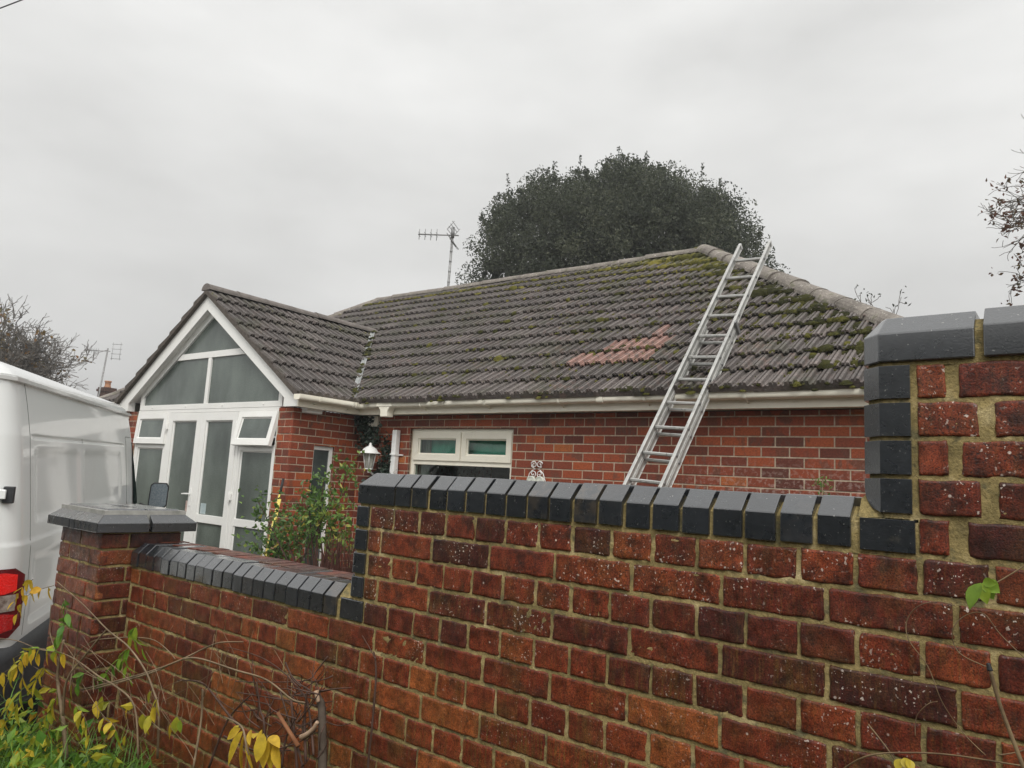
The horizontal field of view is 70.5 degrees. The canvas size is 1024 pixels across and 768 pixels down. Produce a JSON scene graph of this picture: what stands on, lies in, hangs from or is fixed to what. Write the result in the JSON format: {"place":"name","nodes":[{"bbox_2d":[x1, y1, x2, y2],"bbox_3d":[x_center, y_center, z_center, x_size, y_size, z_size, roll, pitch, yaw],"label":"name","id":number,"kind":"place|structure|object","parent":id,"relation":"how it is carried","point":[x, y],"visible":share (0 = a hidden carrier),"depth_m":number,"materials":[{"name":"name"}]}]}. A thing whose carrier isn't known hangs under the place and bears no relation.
{"place":"outdoors","nodes":[
{"label":"outdoors","id":0,"kind":"place"},
{"bbox_2d":[0,0,21,8],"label":"overhead wire","id":1,"kind":"object","parent":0,"point":[10,4],"visible":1,"depth_m":14.03,"materials":[{"name":"grey metal"}]},
{"bbox_2d":[3,719,32,737],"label":"drive","id":2,"kind":"structure","parent":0,"point":[8,725],"depth_m":4.75,"materials":[{"name":"grey"}]},
{"bbox_2d":[0,362,168,729],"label":"panel van","id":3,"kind":"object","parent":2,"relation":"on","point":[60,444],"visible":0.51,"depth_m":4.37,"materials":[{"name":"white paint"}]},
{"bbox_2d":[266,478,284,555],"bbox_3d":[-2.629,1.848,7.645,0.138,1.703,0.455,2,-8,9],"label":"hole digger","id":4,"kind":"object","parent":2,"relation":"on","point":[279,500],"visible":0.21,"depth_m":7.84,"materials":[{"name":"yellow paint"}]},
{"bbox_2d":[231,449,370,566],"bbox_3d":[-2.067,1.623,6.944,1.691,2.031,0.964,-3,-10,38],"label":"leafy shrub","id":5,"kind":"object","parent":2,"relation":"on","point":[312,531],"visible":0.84,"depth_m":6.81,"materials":[{"name":"green plant"}]},
{"bbox_2d":[290,530,356,572],"bbox_3d":[-1.401,1.861,5.844,0.908,1.325,0.799,4,-8,-8],"label":"dead shrub","id":6,"kind":"object","parent":2,"relation":"on","point":[346,560],"visible":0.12,"depth_m":5.89,"materials":[{"name":"brown plant"}]},
{"bbox_2d":[96,381,116,396],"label":"neighbour house","id":7,"kind":"structure","parent":0,"point":[106,389],"depth_m":25.85,"materials":[{"name":"brick"}]},
{"bbox_2d":[84,342,122,396],"bbox_3d":[-14.326,0.791,24.931,1.312,4.582,0.112,3,-8,1],"label":"television aerial","id":8,"kind":"object","parent":7,"relation":"attached to","point":[120,349],"visible":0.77,"depth_m":25.14,"materials":[{"name":"metal"}]},
{"bbox_2d":[0,0,1023,437],"label":"sky","id":9,"kind":"structure","parent":0,"point":[295,153],"materials":[{"name":"white"}]},
{"bbox_3d":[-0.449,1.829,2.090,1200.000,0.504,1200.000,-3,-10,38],"label":"ground","id":10,"kind":"structure","parent":0,"visible":0},
{"bbox_2d":[0,294,107,392],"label":"autumn tree","id":11,"kind":"object","parent":10,"relation":"on","point":[27,356],"visible":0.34,"depth_m":22.01,"materials":[{"name":"brown plant"}]},
{"bbox_2d":[0,678,149,767],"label":"undergrowth","id":12,"kind":"object","parent":10,"relation":"on","point":[96,757],"visible":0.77,"depth_m":2.88,"materials":[{"name":"green plant"}]},
{"bbox_2d":[0,674,180,767],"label":"grass","id":13,"kind":"structure","parent":10,"relation":"on","point":[111,762],"depth_m":2.97,"materials":[{"name":"green plant"}]},
{"bbox_2d":[223,716,280,767],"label":"yellow sapling","id":14,"kind":"object","parent":13,"relation":"on","point":[265,750],"visible":1,"depth_m":1.85,"materials":[{"name":"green plant"}]},
{"bbox_2d":[35,503,196,765],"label":"gate pillar","id":15,"kind":"structure","parent":10,"relation":"on","point":[99,543],"depth_m":3.25,"materials":[{"name":"brick"}]},
{"bbox_2d":[0,579,331,767],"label":"wisteria sapling","id":16,"kind":"object","parent":10,"relation":"on","point":[144,722],"visible":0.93,"depth_m":2.84,"materials":[{"name":"green plant"}]},
{"bbox_2d":[177,647,351,767],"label":"cut back shrub","id":17,"kind":"object","parent":10,"relation":"on","point":[320,721],"visible":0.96,"depth_m":2.14,"materials":[{"name":"brown plant"}]},
{"bbox_2d":[362,635,376,767],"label":"bare sapling","id":18,"kind":"object","parent":10,"relation":"on","point":[372,723],"visible":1,"depth_m":2.10,"materials":[{"name":"brown plant"}]},
{"bbox_2d":[99,244,902,572],"bbox_3d":[-0.339,0.731,11.536,14.406,5.365,8.677,-3,-10,36],"label":"bungalow","id":19,"kind":"object","parent":10,"relation":"on","point":[223,394],"visible":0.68,"depth_m":8.32,"materials":[{"name":"tile"}]},
{"bbox_2d":[133,413,168,444],"bbox_3d":[-4.967,0.622,10.015,0.797,0.428,0.101,-3,-10,36],"label":"vent window","id":20,"kind":"structure","parent":19,"relation":"in","point":[150,428],"depth_m":9.99,"materials":[{"name":"white plastic"}]},
{"bbox_2d":[162,412,201,541],"bbox_3d":[-4.365,1.435,9.400,0.831,2.133,0.120,-3,-10,36],"label":"door","id":21,"kind":"structure","parent":19,"relation":"in","point":[183,434],"depth_m":9.47,"materials":[{"name":"white plastic"}]},
{"bbox_2d":[140,313,283,410],"bbox_3d":[-3.911,-0.333,9.421,3.280,1.326,0.060,-3,-10,36],"label":"gable window","id":22,"kind":"structure","parent":19,"relation":"in","point":[210,370],"depth_m":9.39,"materials":[{"name":"glass"}]},
{"bbox_2d":[188,412,238,547],"bbox_3d":[-3.681,1.406,8.912,0.841,2.133,0.086,-3,-10,36],"label":"door","id":23,"kind":"structure","parent":19,"relation":"in","point":[215,457],"depth_m":8.98,"materials":[{"name":"white plastic"}]},
{"bbox_2d":[230,410,278,447],"bbox_3d":[-3.011,0.528,8.531,0.744,0.427,0.158,-3,-10,36],"label":"vent window","id":24,"kind":"structure","parent":19,"relation":"in","point":[253,428],"depth_m":8.50,"materials":[{"name":"white plastic"}]},
{"bbox_2d":[304,446,332,566],"bbox_3d":[-2.284,1.472,8.429,0.060,1.495,0.299,-3,-10,36],"label":"side window","id":25,"kind":"structure","parent":19,"relation":"in","point":[322,455],"depth_m":8.48,"materials":[{"name":"white plastic"}]},
{"bbox_2d":[360,443,380,474],"bbox_3d":[-1.646,0.898,8.494,0.260,0.421,0.330,-3,-10,36],"label":"wall lantern","id":26,"kind":"object","parent":19,"relation":"attached to","point":[370,453],"depth_m":8.42,"materials":[{"name":"white metal"}]},
{"bbox_2d":[354,415,398,492],"bbox_3d":[-1.706,1.611,8.532,0.921,2.511,0.242,-3,-10,38],"label":"ivy","id":27,"kind":"object","parent":19,"relation":"attached to","point":[367,430],"visible":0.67,"depth_m":8.64,"materials":[{"name":"green plant"}]},
{"bbox_2d":[418,221,459,285],"bbox_3d":[-1.423,-1.687,13.281,0.780,2.551,0.460,2,-8,11],"label":"television aerial","id":28,"kind":"object","parent":19,"relation":"attached to","point":[452,233],"visible":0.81,"depth_m":13.34,"materials":[{"name":"metal"}]},
{"bbox_2d":[410,429,512,478],"bbox_3d":[-0.580,1.118,7.940,1.565,1.390,0.239,-3,-10,36],"label":"window","id":29,"kind":"structure","parent":19,"relation":"in","point":[449,447],"depth_m":8.00,"materials":[{"name":"beige plastic"}]},
{"bbox_2d":[527,461,545,480],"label":"owl wall ornament","id":30,"kind":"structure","parent":19,"relation":"attached to","point":[538,478],"depth_m":7.24,"materials":[{"name":"white metal"}]},
{"bbox_2d":[338,247,872,403],"bbox_3d":[0.032,-0.830,9.712,10.934,2.698,3.924,-3,-10,36],"label":"moss","id":31,"kind":"object","parent":19,"relation":"on","point":[803,300],"visible":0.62,"depth_m":7.75,"materials":[{"name":"green plant"}]},
{"bbox_2d":[110,305,1023,767],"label":"garden wall","id":32,"kind":"structure","parent":10,"relation":"on","point":[504,623],"depth_m":1.69,"materials":[{"name":"brick"}]},
{"bbox_2d":[844,566,1023,767],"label":"climbing vine","id":33,"kind":"object","parent":32,"relation":"attached to","point":[986,590],"visible":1,"depth_m":1.22,"materials":[{"name":"brown plant"}]},
{"bbox_2d":[455,146,789,284],"bbox_3d":[3.713,-1.148,20.176,11.103,11.758,8.212,3,-8,-1],"label":"evergreen tree","id":34,"kind":"object","parent":10,"relation":"on","point":[638,209],"visible":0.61,"depth_m":18.61,"materials":[{"name":"green plant"}]},
{"bbox_2d":[622,240,771,486],"bbox_3d":[1.183,0.537,5.709,0.357,5.388,0.150,1,-44,39],"label":"extension ladder","id":35,"kind":"object","parent":10,"relation":"on","point":[654,433],"visible":0.57,"depth_m":6.08,"materials":[{"name":"metal"}]},
{"bbox_2d":[811,476,832,494],"bbox_3d":[0.868,1.207,2.157,0.081,1.874,0.465,-3,-10,38],"label":"weed","id":36,"kind":"object","parent":10,"relation":"on","point":[822,486],"visible":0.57,"depth_m":2.42,"materials":[{"name":"green plant"}]},
{"bbox_2d":[854,285,910,313],"bbox_3d":[6.177,1.058,11.916,1.752,5.385,1.882,7,-9,-27],"label":"twiggy tree","id":37,"kind":"object","parent":10,"relation":"on","point":[870,302],"visible":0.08,"depth_m":11.99,"materials":[{"name":"brown plant"}]},
{"bbox_2d":[978,114,1023,305],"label":"russet tree","id":38,"kind":"object","parent":10,"relation":"on","point":[1014,211],"visible":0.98,"depth_m":11.57,"materials":[{"name":"brown plant"}]}
]}

